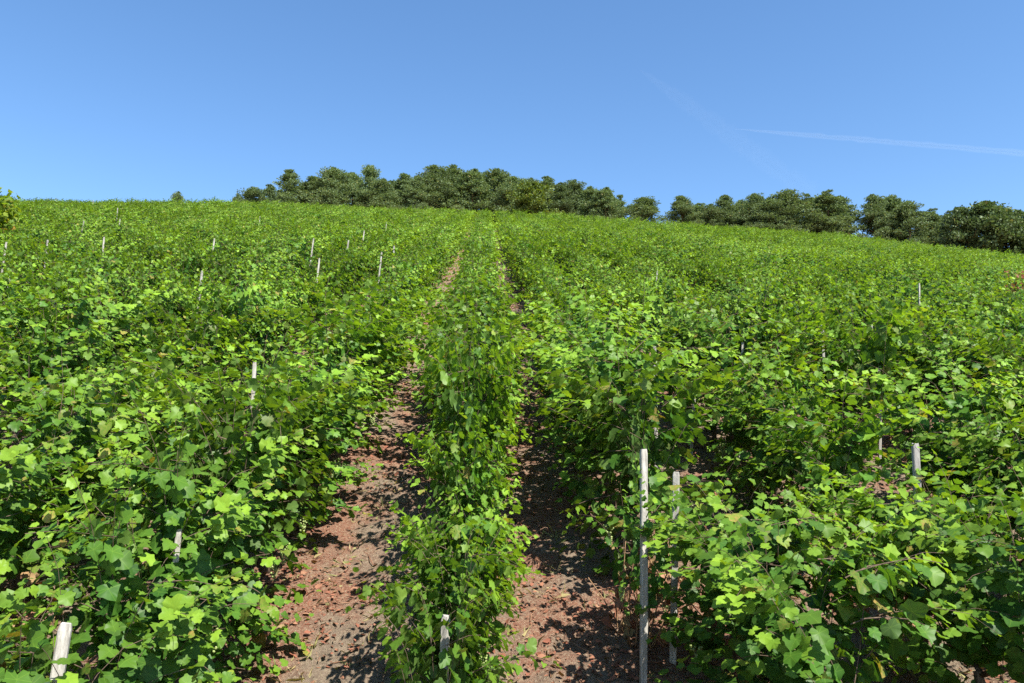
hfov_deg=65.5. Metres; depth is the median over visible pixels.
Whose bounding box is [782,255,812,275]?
grapevine
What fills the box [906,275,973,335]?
grapevine
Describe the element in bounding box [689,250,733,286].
grapevine
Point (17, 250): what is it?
grapevine
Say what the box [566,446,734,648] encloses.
grapevine
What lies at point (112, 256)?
grapevine
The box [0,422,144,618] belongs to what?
grapevine
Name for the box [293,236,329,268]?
grapevine
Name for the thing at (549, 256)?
grapevine
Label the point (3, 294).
grapevine
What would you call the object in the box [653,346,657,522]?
vineyard stake
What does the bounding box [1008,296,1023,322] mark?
grapevine
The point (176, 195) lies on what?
pine tree
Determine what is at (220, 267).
grapevine
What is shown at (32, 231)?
grapevine
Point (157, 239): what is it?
grapevine
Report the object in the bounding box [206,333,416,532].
grapevine
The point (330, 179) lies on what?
tree
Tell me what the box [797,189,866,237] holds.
tree
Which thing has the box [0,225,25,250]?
grapevine
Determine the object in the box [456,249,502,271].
grapevine
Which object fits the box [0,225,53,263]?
grapevine
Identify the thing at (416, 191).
pine tree
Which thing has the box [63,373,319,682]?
grapevine
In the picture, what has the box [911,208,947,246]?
pine tree
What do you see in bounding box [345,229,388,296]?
grapevine
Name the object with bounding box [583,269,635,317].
grapevine
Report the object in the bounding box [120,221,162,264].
grapevine
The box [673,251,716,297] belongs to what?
grapevine
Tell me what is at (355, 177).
pine tree
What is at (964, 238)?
broadleaf tree
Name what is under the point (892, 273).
grapevine
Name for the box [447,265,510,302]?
grapevine
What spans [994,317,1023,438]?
grapevine
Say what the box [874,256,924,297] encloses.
grapevine
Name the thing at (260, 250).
grapevine
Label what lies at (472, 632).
grapevine
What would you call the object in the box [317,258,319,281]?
vineyard stake
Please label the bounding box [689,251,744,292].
grapevine
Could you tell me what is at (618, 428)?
grapevine
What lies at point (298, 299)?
grapevine
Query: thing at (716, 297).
grapevine
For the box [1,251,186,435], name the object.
grapevine
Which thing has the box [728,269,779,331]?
grapevine
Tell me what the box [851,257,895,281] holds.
grapevine
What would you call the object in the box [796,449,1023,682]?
grapevine
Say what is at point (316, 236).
grapevine
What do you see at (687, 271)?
grapevine
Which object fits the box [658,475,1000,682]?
grapevine
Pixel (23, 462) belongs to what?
grapevine
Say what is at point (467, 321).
grapevine
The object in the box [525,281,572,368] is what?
grapevine
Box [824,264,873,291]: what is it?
grapevine
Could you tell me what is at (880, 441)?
vineyard stake
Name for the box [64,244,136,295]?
grapevine
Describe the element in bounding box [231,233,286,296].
grapevine
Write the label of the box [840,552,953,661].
dry canes
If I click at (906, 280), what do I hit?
grapevine
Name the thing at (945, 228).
pine tree
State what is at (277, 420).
grapevine
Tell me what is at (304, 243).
grapevine
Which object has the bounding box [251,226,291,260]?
grapevine
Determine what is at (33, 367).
grapevine
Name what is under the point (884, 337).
grapevine
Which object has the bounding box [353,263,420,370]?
grapevine
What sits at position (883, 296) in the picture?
grapevine
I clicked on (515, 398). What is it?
grapevine
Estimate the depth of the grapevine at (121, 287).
14.87 m
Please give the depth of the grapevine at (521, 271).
21.05 m
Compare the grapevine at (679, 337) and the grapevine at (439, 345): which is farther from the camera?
the grapevine at (679, 337)
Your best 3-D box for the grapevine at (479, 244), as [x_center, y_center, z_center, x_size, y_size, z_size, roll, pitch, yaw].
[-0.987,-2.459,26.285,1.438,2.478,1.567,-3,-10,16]
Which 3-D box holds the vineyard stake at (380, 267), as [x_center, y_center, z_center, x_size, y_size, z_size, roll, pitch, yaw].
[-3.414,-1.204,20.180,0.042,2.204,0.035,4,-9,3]
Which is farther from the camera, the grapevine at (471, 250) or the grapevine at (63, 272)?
the grapevine at (471, 250)
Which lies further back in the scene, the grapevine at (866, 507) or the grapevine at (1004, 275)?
the grapevine at (1004, 275)
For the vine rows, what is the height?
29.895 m
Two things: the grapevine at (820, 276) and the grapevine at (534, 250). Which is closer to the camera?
the grapevine at (820, 276)
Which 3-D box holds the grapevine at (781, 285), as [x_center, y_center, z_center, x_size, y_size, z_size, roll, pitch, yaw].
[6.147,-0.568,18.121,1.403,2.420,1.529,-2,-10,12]
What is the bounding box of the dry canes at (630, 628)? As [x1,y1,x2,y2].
[588,536,692,647]
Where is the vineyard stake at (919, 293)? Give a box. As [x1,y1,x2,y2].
[918,283,919,318]
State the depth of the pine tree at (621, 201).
111.54 m
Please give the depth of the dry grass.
7.50 m
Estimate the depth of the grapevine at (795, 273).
21.50 m
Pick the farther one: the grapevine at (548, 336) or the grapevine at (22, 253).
the grapevine at (22, 253)
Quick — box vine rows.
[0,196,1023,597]
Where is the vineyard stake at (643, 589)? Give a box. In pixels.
[639,449,647,682]
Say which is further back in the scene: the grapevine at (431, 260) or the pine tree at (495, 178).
the pine tree at (495, 178)
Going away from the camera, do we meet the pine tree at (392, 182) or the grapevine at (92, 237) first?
the grapevine at (92, 237)
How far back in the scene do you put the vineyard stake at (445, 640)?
4.38 m
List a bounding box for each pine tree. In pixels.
[170,191,183,202]
[232,186,270,203]
[257,183,279,202]
[269,169,308,204]
[287,175,341,203]
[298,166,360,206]
[338,172,363,206]
[349,164,382,207]
[354,178,407,209]
[387,172,412,206]
[387,180,402,206]
[397,175,434,209]
[436,164,482,208]
[474,168,519,222]
[487,176,526,213]
[524,177,549,190]
[536,175,555,212]
[545,182,579,216]
[564,179,586,215]
[576,186,609,216]
[586,186,628,218]
[614,194,626,218]
[618,196,672,222]
[657,195,705,225]
[680,202,719,226]
[695,203,732,226]
[713,195,747,226]
[731,200,746,228]
[735,193,776,228]
[747,198,793,232]
[792,193,822,233]
[831,196,866,237]
[857,194,927,242]
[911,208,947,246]
[933,210,966,248]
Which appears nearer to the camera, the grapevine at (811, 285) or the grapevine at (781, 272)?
the grapevine at (811, 285)
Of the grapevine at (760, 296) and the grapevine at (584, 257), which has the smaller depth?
the grapevine at (760, 296)
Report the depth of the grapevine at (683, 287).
19.18 m
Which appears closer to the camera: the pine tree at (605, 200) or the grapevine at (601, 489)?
the grapevine at (601, 489)
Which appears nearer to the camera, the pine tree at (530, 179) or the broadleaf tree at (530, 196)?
the broadleaf tree at (530, 196)
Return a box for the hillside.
[0,228,1023,682]
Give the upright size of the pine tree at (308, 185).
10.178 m
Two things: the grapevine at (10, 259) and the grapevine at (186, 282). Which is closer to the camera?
the grapevine at (186, 282)
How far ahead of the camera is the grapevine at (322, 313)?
17.08 m
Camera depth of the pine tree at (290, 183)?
107.74 m
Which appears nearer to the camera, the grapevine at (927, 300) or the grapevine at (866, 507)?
the grapevine at (866, 507)
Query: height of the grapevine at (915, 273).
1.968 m
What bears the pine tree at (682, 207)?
on the hillside
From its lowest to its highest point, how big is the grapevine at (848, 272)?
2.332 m
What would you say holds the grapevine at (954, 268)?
on the hillside
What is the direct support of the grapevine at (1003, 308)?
on the hillside
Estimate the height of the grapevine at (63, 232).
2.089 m
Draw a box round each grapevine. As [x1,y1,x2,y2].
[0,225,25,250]
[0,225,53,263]
[0,234,41,270]
[0,241,32,271]
[0,244,20,300]
[0,247,55,331]
[0,252,40,289]
[0,262,55,332]
[0,273,73,424]
[0,281,27,316]
[0,298,147,452]
[0,315,69,410]
[0,348,201,589]
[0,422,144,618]
[0,423,86,677]
[0,531,262,682]
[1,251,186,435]
[1,326,210,529]
[2,232,75,285]
[2,435,287,682]
[4,253,115,367]
[15,219,64,269]
[23,226,64,258]
[24,253,86,296]
[32,239,101,279]
[34,350,235,499]
[40,243,90,285]
[44,256,119,356]
[45,224,84,248]
[45,238,148,338]
[48,220,98,254]
[53,228,114,274]
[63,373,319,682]
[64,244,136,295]
[67,290,169,376]
[74,228,110,258]
[74,234,118,264]
[80,223,122,246]
[83,226,135,257]
[89,302,257,466]
[90,248,164,319]
[91,238,147,295]
[92,262,191,373]
[94,310,377,634]
[97,214,142,252]
[98,243,152,273]
[112,237,148,256]
[116,268,286,408]
[118,251,179,303]
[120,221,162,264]
[124,251,213,370]
[128,231,179,289]
[129,256,189,290]
[140,228,183,246]
[141,231,186,271]
[143,234,174,246]
[146,271,214,350]
[155,236,211,292]
[157,234,199,272]
[157,263,228,345]
[172,336,405,573]
[176,240,228,287]
[178,236,212,256]
[186,220,232,250]
[186,234,295,400]
[191,229,244,284]
[195,245,258,316]
[206,263,302,387]
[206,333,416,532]
[209,228,253,283]
[209,231,240,257]
[217,253,278,316]
[218,232,264,263]
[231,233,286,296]
[231,270,303,373]
[237,237,271,279]
[241,252,287,288]
[243,254,308,373]
[245,324,401,493]
[247,235,301,283]
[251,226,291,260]
[255,250,297,284]
[259,279,448,461]
[260,251,329,360]
[273,269,331,353]
[274,286,419,427]
[281,228,329,281]
[288,226,328,277]
[289,269,341,338]
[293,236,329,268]
[294,250,356,330]
[296,256,352,327]
[301,270,442,409]
[303,232,338,270]
[309,232,341,268]
[315,246,367,320]
[315,266,439,388]
[322,239,375,301]
[326,245,374,306]
[339,239,382,277]
[340,236,385,285]
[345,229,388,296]
[345,522,561,682]
[353,225,395,280]
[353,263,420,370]
[359,272,419,339]
[365,231,397,278]
[368,489,544,682]
[369,250,425,349]
[375,265,423,333]
[380,296,559,450]
[381,247,431,323]
[385,465,530,676]
[386,249,436,316]
[386,254,435,324]
[387,243,439,337]
[394,287,529,521]
[395,398,531,590]
[399,243,438,292]
[400,241,438,293]
[400,274,547,421]
[401,242,443,310]
[402,248,438,299]
[402,302,530,419]
[403,287,538,506]
[406,356,536,488]
[412,238,446,294]
[413,292,526,402]
[416,262,520,329]
[417,235,454,292]
[417,266,529,335]
[440,271,505,308]
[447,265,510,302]
[449,250,498,282]
[452,254,505,286]
[452,255,500,284]
[453,236,490,262]
[455,240,496,278]
[455,264,507,297]
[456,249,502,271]
[463,237,507,262]
[464,254,510,294]
[465,229,504,262]
[466,243,503,267]
[508,238,552,301]
[510,240,548,297]
[510,248,557,309]
[512,253,561,320]
[512,257,564,321]
[515,282,624,395]
[518,285,668,433]
[518,304,660,472]
[519,257,575,300]
[520,281,634,400]
[520,315,714,502]
[521,247,564,298]
[521,275,750,537]
[522,327,742,575]
[523,257,576,319]
[523,262,588,337]
[524,276,580,304]
[525,276,664,420]
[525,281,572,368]
[530,261,589,300]
[531,255,607,322]
[561,248,599,289]
[566,244,602,287]
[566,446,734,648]
[568,258,614,285]
[570,248,601,290]
[573,257,610,289]
[577,254,620,305]
[582,254,626,303]
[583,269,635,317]
[584,271,627,311]
[595,276,637,307]
[596,269,645,343]
[600,275,655,336]
[609,286,649,352]
[615,253,649,288]
[618,274,659,354]
[620,257,661,287]
[620,258,661,284]
[621,255,663,287]
[623,251,693,346]
[624,457,876,682]
[625,256,705,395]
[629,261,675,297]
[642,273,792,442]
[649,272,702,294]
[650,317,705,403]
[658,279,828,460]
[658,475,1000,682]
[660,276,701,308]
[663,278,722,307]
[663,286,735,425]
[669,250,706,281]
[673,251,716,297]
[674,325,831,491]
[676,260,697,299]
[681,282,721,326]
[687,286,733,322]
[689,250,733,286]
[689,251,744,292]
[689,254,745,295]
[692,289,732,333]
[693,344,866,520]
[700,278,764,342]
[704,259,758,302]
[705,267,762,316]
[717,276,787,367]
[718,253,755,271]
[722,259,800,369]
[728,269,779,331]
[730,282,793,338]
[733,258,754,280]
[734,254,779,279]
[736,368,946,565]
[748,261,781,288]
[749,290,824,405]
[752,262,811,354]
[756,261,791,292]
[761,298,856,417]
[762,260,935,470]
[768,280,820,341]
[770,264,817,296]
[772,260,829,300]
[776,334,902,450]
[779,284,843,359]
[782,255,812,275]
[782,275,836,310]
[784,261,822,274]
[790,260,863,303]
[792,264,832,278]
[796,443,1019,682]
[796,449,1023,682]
[800,276,858,326]
[807,276,899,383]
[814,272,874,312]
[815,262,843,278]
[818,257,859,285]
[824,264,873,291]
[824,272,898,321]
[836,257,885,277]
[845,292,916,398]
[849,269,892,301]
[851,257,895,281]
[855,286,915,325]
[856,341,1023,531]
[865,271,906,305]
[865,284,939,348]
[868,262,939,301]
[873,305,947,432]
[873,307,1023,438]
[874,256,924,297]
[876,258,912,284]
[876,276,895,298]
[886,292,959,360]
[887,274,954,324]
[897,273,939,298]
[897,287,1023,446]
[900,312,1023,457]
[900,366,1023,567]
[903,403,1023,560]
[904,262,944,295]
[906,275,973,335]
[910,283,988,342]
[913,271,971,313]
[917,268,969,303]
[923,272,1007,334]
[932,266,985,301]
[934,271,992,325]
[944,261,995,282]
[946,272,1023,370]
[949,261,1017,315]
[949,278,1021,327]
[954,270,1003,295]
[958,318,1013,371]
[961,275,1023,306]
[962,258,1009,282]
[963,270,1023,333]
[976,270,1023,294]
[990,265,1023,285]
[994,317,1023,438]
[996,259,1020,278]
[1003,269,1023,292]
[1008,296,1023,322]
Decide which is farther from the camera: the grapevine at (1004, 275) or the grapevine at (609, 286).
the grapevine at (1004, 275)
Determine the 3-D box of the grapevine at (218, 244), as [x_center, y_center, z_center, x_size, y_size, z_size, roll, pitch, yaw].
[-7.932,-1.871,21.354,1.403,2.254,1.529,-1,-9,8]
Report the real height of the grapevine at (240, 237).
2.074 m
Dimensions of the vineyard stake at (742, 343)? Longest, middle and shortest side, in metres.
1.866 x 0.046 x 0.045 m
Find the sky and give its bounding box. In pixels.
[0,0,1023,236]
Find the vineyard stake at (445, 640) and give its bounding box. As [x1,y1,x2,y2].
[439,614,449,682]
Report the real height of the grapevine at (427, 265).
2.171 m
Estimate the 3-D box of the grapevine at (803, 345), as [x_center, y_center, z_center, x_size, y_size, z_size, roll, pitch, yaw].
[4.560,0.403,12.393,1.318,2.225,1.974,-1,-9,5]
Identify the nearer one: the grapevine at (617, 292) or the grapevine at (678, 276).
the grapevine at (617, 292)
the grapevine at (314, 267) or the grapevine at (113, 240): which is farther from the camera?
the grapevine at (113, 240)
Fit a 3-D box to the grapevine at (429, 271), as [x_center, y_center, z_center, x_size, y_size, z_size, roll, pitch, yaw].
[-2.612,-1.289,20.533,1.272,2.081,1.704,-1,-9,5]
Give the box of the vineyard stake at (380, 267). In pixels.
[378,252,381,282]
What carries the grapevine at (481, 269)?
on the hillside
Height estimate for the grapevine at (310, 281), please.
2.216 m
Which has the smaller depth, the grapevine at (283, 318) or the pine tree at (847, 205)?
the grapevine at (283, 318)
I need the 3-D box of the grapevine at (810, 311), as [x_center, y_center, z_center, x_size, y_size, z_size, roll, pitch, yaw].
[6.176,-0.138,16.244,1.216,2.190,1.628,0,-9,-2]
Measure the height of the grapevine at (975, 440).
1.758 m
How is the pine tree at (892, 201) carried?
on the hillside
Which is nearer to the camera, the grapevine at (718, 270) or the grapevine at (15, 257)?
the grapevine at (15, 257)
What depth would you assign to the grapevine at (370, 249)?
24.08 m
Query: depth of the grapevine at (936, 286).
20.75 m
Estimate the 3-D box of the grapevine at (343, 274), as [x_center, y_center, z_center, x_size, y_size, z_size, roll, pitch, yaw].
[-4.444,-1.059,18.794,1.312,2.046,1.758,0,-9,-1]
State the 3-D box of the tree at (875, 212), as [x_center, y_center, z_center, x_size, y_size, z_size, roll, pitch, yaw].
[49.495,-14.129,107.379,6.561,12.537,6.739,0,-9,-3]
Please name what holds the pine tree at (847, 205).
on the hillside
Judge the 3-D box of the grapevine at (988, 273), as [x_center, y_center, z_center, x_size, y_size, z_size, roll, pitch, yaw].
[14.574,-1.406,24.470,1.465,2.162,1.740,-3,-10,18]
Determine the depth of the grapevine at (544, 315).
12.78 m
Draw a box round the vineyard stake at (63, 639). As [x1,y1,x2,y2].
[49,622,71,682]
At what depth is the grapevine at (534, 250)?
25.50 m
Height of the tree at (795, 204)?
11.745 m
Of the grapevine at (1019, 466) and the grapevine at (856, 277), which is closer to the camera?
the grapevine at (1019, 466)
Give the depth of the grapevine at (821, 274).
24.49 m
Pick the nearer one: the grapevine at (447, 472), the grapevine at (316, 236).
the grapevine at (447, 472)
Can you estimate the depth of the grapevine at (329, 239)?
26.43 m
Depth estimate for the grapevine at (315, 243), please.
24.48 m
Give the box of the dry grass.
[224,286,1007,682]
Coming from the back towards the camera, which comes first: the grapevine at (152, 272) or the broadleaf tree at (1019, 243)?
the broadleaf tree at (1019, 243)
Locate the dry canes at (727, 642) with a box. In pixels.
[636,552,807,677]
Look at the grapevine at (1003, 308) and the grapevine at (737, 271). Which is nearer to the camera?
the grapevine at (1003, 308)
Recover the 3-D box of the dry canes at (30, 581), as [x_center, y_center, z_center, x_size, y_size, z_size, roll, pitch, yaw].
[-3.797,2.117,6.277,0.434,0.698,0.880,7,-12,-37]
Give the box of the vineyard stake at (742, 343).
[737,342,743,457]
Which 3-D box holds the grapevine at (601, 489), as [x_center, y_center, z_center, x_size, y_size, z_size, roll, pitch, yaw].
[1.174,0.862,9.393,2.196,2.289,1.720,1,-9,-7]
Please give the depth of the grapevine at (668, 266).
22.81 m
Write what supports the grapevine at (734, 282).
on the hillside
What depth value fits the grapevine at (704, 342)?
10.43 m
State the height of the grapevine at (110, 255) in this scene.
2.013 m
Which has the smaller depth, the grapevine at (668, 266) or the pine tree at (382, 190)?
the grapevine at (668, 266)
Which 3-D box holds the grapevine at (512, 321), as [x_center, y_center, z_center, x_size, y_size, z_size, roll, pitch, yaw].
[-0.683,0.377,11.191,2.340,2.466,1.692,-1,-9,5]
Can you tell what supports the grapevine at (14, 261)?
on the hillside
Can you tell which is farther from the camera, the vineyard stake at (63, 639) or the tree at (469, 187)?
the tree at (469, 187)
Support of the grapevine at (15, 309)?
on the hillside
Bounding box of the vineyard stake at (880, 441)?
[877,369,881,466]
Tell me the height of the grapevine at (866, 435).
2.096 m
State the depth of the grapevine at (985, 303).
16.54 m
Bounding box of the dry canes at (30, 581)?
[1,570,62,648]
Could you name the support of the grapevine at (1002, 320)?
on the hillside
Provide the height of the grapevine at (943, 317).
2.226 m
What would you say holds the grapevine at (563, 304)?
on the hillside
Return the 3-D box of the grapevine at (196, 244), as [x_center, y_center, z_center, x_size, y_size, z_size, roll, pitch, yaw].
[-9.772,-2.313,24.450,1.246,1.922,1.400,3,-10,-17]
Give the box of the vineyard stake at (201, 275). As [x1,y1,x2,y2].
[191,270,202,349]
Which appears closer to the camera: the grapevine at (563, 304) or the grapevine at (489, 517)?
the grapevine at (489, 517)
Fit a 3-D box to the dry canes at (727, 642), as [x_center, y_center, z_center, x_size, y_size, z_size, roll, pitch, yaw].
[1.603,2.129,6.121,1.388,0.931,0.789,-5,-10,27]
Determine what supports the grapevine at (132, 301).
on the hillside
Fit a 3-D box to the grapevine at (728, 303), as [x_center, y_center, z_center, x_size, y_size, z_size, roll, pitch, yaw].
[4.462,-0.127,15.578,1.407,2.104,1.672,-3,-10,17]
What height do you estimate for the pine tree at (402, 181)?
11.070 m
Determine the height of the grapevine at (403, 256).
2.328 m
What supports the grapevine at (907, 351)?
on the hillside
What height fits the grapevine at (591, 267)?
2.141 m
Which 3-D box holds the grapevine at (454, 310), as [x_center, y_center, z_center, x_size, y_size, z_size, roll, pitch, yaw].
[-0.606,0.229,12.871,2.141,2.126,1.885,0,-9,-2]
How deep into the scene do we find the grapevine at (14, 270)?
15.37 m
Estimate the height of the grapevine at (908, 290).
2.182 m
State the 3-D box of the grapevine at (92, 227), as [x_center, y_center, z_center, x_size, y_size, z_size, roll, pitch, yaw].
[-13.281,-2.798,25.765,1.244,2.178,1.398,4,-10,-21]
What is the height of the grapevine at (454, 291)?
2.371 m
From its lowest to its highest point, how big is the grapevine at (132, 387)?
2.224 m
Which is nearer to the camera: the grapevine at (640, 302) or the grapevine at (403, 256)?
the grapevine at (640, 302)
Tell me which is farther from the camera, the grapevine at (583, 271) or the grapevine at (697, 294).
the grapevine at (583, 271)
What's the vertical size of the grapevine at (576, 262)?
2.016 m
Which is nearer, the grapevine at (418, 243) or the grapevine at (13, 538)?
the grapevine at (13, 538)
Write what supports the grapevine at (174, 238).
on the hillside
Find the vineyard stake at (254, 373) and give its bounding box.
[250,362,256,408]
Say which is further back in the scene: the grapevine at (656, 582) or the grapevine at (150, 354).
the grapevine at (150, 354)
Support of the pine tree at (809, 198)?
on the hillside
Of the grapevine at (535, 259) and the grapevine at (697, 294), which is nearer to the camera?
the grapevine at (697, 294)
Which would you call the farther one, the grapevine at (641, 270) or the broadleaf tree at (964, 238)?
the broadleaf tree at (964, 238)
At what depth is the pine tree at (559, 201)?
106.65 m
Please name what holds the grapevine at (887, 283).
on the hillside
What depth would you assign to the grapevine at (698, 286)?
20.09 m
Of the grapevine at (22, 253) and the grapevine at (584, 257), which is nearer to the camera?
the grapevine at (22, 253)
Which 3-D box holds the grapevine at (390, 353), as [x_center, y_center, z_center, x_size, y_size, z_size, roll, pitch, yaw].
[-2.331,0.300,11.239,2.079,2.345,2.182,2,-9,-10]
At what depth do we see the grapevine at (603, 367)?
8.24 m
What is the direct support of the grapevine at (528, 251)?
on the hillside
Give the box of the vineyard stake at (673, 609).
[669,471,679,664]
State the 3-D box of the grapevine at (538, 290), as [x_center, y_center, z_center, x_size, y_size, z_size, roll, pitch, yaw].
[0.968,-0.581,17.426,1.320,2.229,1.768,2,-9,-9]
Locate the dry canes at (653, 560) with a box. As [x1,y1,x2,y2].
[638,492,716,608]
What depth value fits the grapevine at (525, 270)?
21.66 m
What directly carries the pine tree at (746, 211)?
on the hillside
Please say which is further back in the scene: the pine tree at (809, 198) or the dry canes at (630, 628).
the pine tree at (809, 198)
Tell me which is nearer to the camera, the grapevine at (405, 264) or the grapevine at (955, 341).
the grapevine at (955, 341)
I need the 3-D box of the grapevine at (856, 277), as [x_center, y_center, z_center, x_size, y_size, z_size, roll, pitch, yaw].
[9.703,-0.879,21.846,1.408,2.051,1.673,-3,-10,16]
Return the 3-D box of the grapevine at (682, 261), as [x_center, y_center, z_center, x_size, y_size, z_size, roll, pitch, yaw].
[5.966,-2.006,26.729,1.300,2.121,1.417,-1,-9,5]
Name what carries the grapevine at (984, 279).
on the hillside
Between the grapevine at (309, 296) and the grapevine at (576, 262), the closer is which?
the grapevine at (309, 296)
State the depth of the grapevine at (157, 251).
20.74 m
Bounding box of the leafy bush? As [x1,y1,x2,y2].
[0,187,25,238]
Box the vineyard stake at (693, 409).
[690,399,695,454]
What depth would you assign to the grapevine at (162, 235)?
26.26 m
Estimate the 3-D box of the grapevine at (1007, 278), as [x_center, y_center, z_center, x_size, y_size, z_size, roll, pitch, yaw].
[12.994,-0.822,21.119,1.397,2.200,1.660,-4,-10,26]
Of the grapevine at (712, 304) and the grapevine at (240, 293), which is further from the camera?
the grapevine at (712, 304)
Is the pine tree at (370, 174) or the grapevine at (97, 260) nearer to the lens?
the grapevine at (97, 260)
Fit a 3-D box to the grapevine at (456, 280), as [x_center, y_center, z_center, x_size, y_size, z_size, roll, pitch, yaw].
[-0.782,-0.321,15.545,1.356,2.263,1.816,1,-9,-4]
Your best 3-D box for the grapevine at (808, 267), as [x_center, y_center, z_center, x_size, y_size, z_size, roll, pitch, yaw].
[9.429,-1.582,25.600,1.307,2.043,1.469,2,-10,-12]
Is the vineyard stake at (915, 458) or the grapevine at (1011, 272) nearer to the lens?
the vineyard stake at (915, 458)
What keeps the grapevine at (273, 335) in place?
on the hillside
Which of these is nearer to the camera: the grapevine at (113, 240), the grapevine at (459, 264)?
the grapevine at (459, 264)
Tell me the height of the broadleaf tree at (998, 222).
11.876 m
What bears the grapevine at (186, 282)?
on the hillside
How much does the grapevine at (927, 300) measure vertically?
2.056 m
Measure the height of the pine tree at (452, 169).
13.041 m
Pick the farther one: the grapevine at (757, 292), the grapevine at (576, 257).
the grapevine at (576, 257)
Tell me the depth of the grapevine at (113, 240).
23.32 m
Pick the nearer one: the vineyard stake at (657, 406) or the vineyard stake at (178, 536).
the vineyard stake at (178, 536)
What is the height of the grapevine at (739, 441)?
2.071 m
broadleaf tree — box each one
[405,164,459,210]
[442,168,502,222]
[504,180,563,220]
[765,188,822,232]
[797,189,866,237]
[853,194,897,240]
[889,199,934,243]
[929,205,1004,252]
[950,200,1023,253]
[966,205,1023,254]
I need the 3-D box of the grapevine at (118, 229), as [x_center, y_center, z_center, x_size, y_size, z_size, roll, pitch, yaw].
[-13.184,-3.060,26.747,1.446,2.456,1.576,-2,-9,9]
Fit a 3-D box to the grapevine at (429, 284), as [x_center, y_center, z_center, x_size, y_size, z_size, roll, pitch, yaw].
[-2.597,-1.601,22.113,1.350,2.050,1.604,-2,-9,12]
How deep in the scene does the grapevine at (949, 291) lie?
20.03 m
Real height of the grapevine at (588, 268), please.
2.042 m
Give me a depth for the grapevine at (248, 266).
18.00 m
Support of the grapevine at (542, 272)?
on the hillside
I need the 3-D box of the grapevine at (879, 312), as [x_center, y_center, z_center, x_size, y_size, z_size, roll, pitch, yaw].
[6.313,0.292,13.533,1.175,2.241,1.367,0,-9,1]
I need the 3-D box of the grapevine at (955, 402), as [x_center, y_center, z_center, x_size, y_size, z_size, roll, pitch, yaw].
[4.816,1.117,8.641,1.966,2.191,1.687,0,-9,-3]
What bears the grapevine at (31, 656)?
on the hillside
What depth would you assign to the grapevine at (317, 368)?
9.34 m
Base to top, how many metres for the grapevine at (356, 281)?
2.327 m
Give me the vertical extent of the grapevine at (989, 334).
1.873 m
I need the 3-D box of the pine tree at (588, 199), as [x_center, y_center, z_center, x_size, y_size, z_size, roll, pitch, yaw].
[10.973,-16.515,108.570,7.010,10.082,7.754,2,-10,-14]
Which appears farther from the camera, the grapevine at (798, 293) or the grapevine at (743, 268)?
the grapevine at (743, 268)
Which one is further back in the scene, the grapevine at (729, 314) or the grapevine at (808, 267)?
the grapevine at (808, 267)
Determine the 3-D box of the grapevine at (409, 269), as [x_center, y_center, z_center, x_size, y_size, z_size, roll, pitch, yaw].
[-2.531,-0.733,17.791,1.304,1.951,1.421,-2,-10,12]
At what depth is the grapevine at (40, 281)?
13.16 m
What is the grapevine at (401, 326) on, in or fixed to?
on the hillside
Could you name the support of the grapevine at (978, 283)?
on the hillside
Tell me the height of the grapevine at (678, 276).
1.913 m
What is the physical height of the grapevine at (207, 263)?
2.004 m
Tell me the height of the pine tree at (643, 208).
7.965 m
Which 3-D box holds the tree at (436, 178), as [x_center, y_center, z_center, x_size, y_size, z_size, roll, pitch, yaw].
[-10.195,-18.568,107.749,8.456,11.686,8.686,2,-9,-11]
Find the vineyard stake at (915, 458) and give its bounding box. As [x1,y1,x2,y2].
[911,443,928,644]
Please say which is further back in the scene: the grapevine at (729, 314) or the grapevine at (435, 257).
the grapevine at (435, 257)
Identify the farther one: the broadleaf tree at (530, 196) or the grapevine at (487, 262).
the broadleaf tree at (530, 196)
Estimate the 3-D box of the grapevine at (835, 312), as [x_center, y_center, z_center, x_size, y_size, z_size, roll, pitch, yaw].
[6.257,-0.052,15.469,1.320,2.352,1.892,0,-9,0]
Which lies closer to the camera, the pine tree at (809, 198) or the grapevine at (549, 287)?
the grapevine at (549, 287)
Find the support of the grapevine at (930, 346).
on the hillside
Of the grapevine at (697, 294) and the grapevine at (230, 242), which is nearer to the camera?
the grapevine at (697, 294)
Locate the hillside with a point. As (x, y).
(348, 532)
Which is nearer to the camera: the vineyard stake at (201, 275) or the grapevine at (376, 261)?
the vineyard stake at (201, 275)
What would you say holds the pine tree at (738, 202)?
on the hillside
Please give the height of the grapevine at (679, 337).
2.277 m
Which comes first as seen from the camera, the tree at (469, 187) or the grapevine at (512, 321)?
the grapevine at (512, 321)
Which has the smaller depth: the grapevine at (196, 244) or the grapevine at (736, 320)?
the grapevine at (736, 320)
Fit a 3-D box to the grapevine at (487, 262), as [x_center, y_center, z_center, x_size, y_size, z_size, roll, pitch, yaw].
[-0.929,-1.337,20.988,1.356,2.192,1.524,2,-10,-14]
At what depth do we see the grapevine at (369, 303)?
12.46 m
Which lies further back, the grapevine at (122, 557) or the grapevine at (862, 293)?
the grapevine at (862, 293)
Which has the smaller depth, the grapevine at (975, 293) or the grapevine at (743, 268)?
the grapevine at (975, 293)
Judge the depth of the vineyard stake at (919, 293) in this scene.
18.21 m
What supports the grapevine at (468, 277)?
on the hillside
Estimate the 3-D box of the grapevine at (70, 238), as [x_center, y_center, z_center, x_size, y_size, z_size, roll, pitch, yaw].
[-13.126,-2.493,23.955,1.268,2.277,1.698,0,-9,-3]
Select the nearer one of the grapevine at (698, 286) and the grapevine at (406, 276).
the grapevine at (406, 276)
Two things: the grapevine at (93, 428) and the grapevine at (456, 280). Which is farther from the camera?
the grapevine at (456, 280)
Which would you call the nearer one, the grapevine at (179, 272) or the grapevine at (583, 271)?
the grapevine at (179, 272)
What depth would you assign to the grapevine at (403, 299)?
13.95 m
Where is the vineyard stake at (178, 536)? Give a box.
[171,528,181,589]

